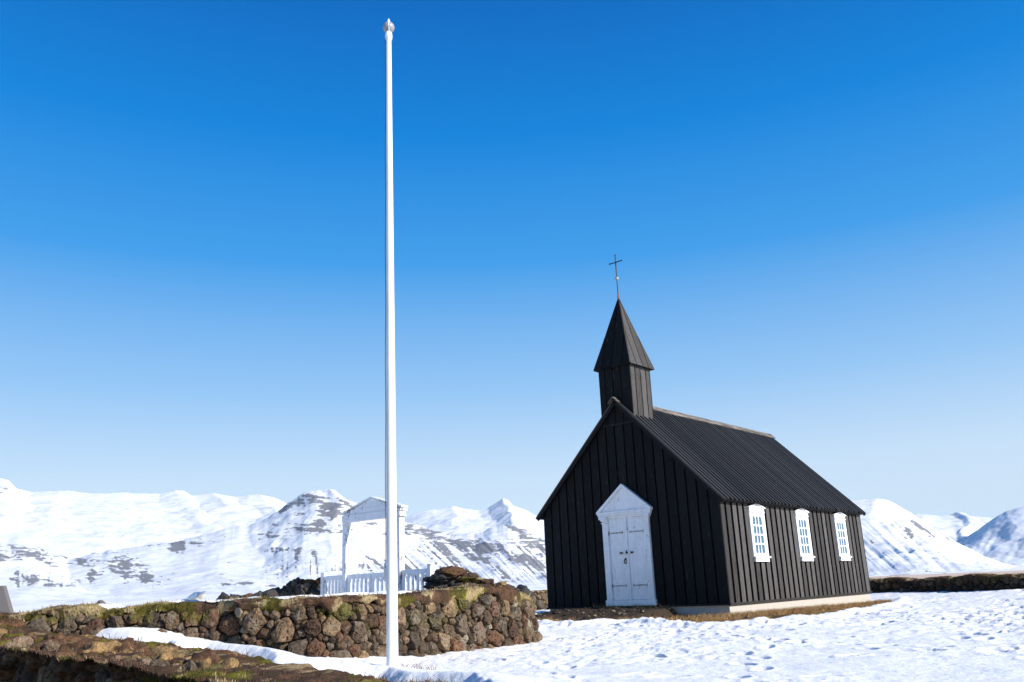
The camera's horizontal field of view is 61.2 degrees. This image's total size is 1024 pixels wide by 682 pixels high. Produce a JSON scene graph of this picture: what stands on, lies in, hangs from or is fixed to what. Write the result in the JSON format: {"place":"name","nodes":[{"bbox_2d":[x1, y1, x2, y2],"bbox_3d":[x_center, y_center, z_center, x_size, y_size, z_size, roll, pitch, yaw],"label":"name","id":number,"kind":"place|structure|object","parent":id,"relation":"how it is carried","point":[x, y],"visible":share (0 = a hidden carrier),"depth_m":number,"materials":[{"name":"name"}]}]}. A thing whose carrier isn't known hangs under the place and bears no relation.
{"place":"outdoors","nodes":[
{"label":"outdoors","id":0,"kind":"place"},
{"bbox_2d":[0,478,286,558],"bbox_3d":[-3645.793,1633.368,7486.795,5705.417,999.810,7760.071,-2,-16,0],"label":"glacier","id":1,"kind":"object","parent":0,"point":[70,524],"visible":0.63,"depth_m":5950.39,"materials":[{"name":"white snow"}]},
{"bbox_2d":[0,489,546,606],"bbox_3d":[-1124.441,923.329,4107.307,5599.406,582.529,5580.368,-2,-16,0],"label":"rocky massif","id":2,"kind":"structure","parent":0,"point":[300,536],"depth_m":3494.95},
{"bbox_2d":[404,498,544,536],"bbox_3d":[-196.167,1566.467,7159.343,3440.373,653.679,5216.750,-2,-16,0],"label":"snowy peaks","id":3,"kind":"object","parent":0,"point":[454,520],"visible":0.19,"depth_m":7162.57,"materials":[{"name":"white snow"}]},
{"bbox_2d":[65,598,891,681],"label":"dry grass","id":4,"kind":"structure","parent":0,"point":[770,612],"depth_m":20.48,"materials":[{"name":"brown plant"}]},
{"bbox_2d":[0,0,1023,517],"label":"sky","id":5,"kind":"structure","parent":0,"point":[812,211],"materials":[{"name":"blue"}]},
{"bbox_2d":[7,570,1023,681],"bbox_3d":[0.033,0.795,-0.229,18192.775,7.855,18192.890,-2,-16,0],"label":"ground","id":6,"kind":"structure","parent":0,"point":[647,612],"depth_m":21.61,"materials":[{"name":"brown soil"}]},
{"bbox_2d":[0,586,13,612],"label":"memorial slab","id":7,"kind":"structure","parent":6,"relation":"on","point":[5,603],"depth_m":27.01,"materials":[{"name":"grey stone"}]},
{"bbox_2d":[0,625,380,681],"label":"retaining wall","id":8,"kind":"structure","parent":6,"relation":"on","point":[106,665],"depth_m":7.19,"materials":[{"name":"stone"}]},
{"bbox_2d":[0,614,380,681],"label":"heather","id":9,"kind":"object","parent":6,"relation":"on","point":[70,671],"visible":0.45,"depth_m":8.20,"materials":[{"name":"brown plant"}]},
{"bbox_2d":[185,591,205,599],"bbox_3d":[-11.980,10.112,32.626,0.784,1.307,0.260,2,-16,-14],"label":"information board","id":10,"kind":"object","parent":6,"relation":"on","point":[194,595],"visible":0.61,"depth_m":32.75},
{"bbox_2d":[0,584,542,657],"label":"stone wall","id":11,"kind":"structure","parent":6,"relation":"on","point":[466,617],"depth_m":11.28,"materials":[{"name":"brown stone"}]},
{"bbox_2d":[262,577,320,596],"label":"stone wall","id":12,"kind":"structure","parent":6,"relation":"on","point":[297,586],"depth_m":17.14,"materials":[{"name":"grey stone"}]},
{"bbox_2d":[320,497,433,594],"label":"churchyard gate","id":13,"kind":"structure","parent":6,"relation":"on","point":[370,508],"depth_m":16.43,"materials":[{"name":"white paint"}]},
{"bbox_2d":[423,565,533,598],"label":"stone wall","id":14,"kind":"structure","parent":6,"relation":"on","point":[444,577],"depth_m":14.40,"materials":[{"name":"brown stone"}]},
{"bbox_2d":[531,590,548,610],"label":"stone wall","id":15,"kind":"structure","parent":6,"relation":"on","point":[540,600],"depth_m":49.33,"materials":[{"name":"brown stone"}]},
{"bbox_2d":[535,255,871,615],"label":"church","id":16,"kind":"structure","parent":6,"relation":"on","point":[648,503],"depth_m":23.86,"materials":[{"name":"wood"}]},
{"bbox_2d":[608,518,632,599],"bbox_3d":[2.941,5.808,23.150,0.756,2.130,0.131,-15,-21,38],"label":"door leaf","id":17,"kind":"structure","parent":16,"relation":"in","point":[620,584],"depth_m":23.21,"materials":[{"name":"white paint"}]},
{"bbox_2d":[626,516,648,599],"bbox_3d":[3.317,5.708,22.855,0.530,2.130,0.109,-15,-21,38],"label":"door leaf","id":18,"kind":"structure","parent":16,"relation":"in","point":[639,583],"depth_m":22.85,"materials":[{"name":"white paint"}]},
{"bbox_2d":[747,504,770,561],"bbox_3d":[6.514,5.045,22.867,0.115,1.514,0.970,-15,-21,38],"label":"window","id":19,"kind":"structure","parent":16,"relation":"in","point":[759,542],"depth_m":22.85,"materials":[{"name":"white paint"}]},
{"bbox_2d":[793,508,814,560],"bbox_3d":[8.433,5.578,25.014,0.115,1.514,0.970,-15,-21,38],"label":"window","id":20,"kind":"structure","parent":16,"relation":"in","point":[801,516],"depth_m":25.00,"materials":[{"name":"white paint"}]},
{"bbox_2d":[832,512,851,560],"bbox_3d":[10.343,6.111,27.158,0.115,1.514,0.970,-15,-21,38],"label":"window","id":21,"kind":"structure","parent":16,"relation":"in","point":[839,519],"depth_m":27.13,"materials":[{"name":"white paint"}]},
{"bbox_2d":[13,568,1023,681],"bbox_3d":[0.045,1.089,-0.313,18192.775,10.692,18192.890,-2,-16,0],"label":"snow","id":22,"kind":"structure","parent":0,"point":[962,636],"depth_m":10.80,"materials":[{"name":"white snow"}]},
{"bbox_2d":[217,591,263,599],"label":"stone wall","id":23,"kind":"structure","parent":22,"relation":"on","point":[223,595],"depth_m":19.19,"materials":[{"name":"grey stone"}]},
{"bbox_2d":[383,18,397,665],"bbox_3d":[-1.509,-0.265,10.699,0.180,8.662,0.164,-2,-16,0],"label":"flagpole","id":24,"kind":"object","parent":22,"relation":"on","point":[390,571],"visible":1,"depth_m":10.39,"materials":[{"name":"metal"}]},
{"bbox_2d":[869,572,1023,592],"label":"stone wall","id":25,"kind":"structure","parent":22,"relation":"on","point":[979,582],"depth_m":29.28,"materials":[{"name":"brown stone"}]},
{"bbox_2d":[535,606,833,620],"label":"gravel","id":26,"kind":"structure","parent":0,"point":[585,617],"depth_m":21.70,"materials":[{"name":"brown gravel"}]},
{"bbox_2d":[852,499,1023,574],"bbox_3d":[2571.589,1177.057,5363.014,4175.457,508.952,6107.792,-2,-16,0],"label":"snowy mountain","id":27,"kind":"structure","parent":0,"point":[897,539],"depth_m":4650.07,"materials":[{"name":"white snow"}]},
{"bbox_2d":[914,512,993,541],"bbox_3d":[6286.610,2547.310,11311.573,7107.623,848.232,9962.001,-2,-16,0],"label":"white uplands","id":28,"kind":"structure","parent":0,"point":[957,526],"depth_m":10884.26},
{"bbox_2d":[958,507,1023,565],"bbox_3d":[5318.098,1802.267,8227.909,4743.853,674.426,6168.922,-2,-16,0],"label":"shaded mountain","id":29,"kind":"structure","parent":0,"point":[1000,538],"depth_m":7825.11,"materials":[{"name":"white snow"}]}
]}

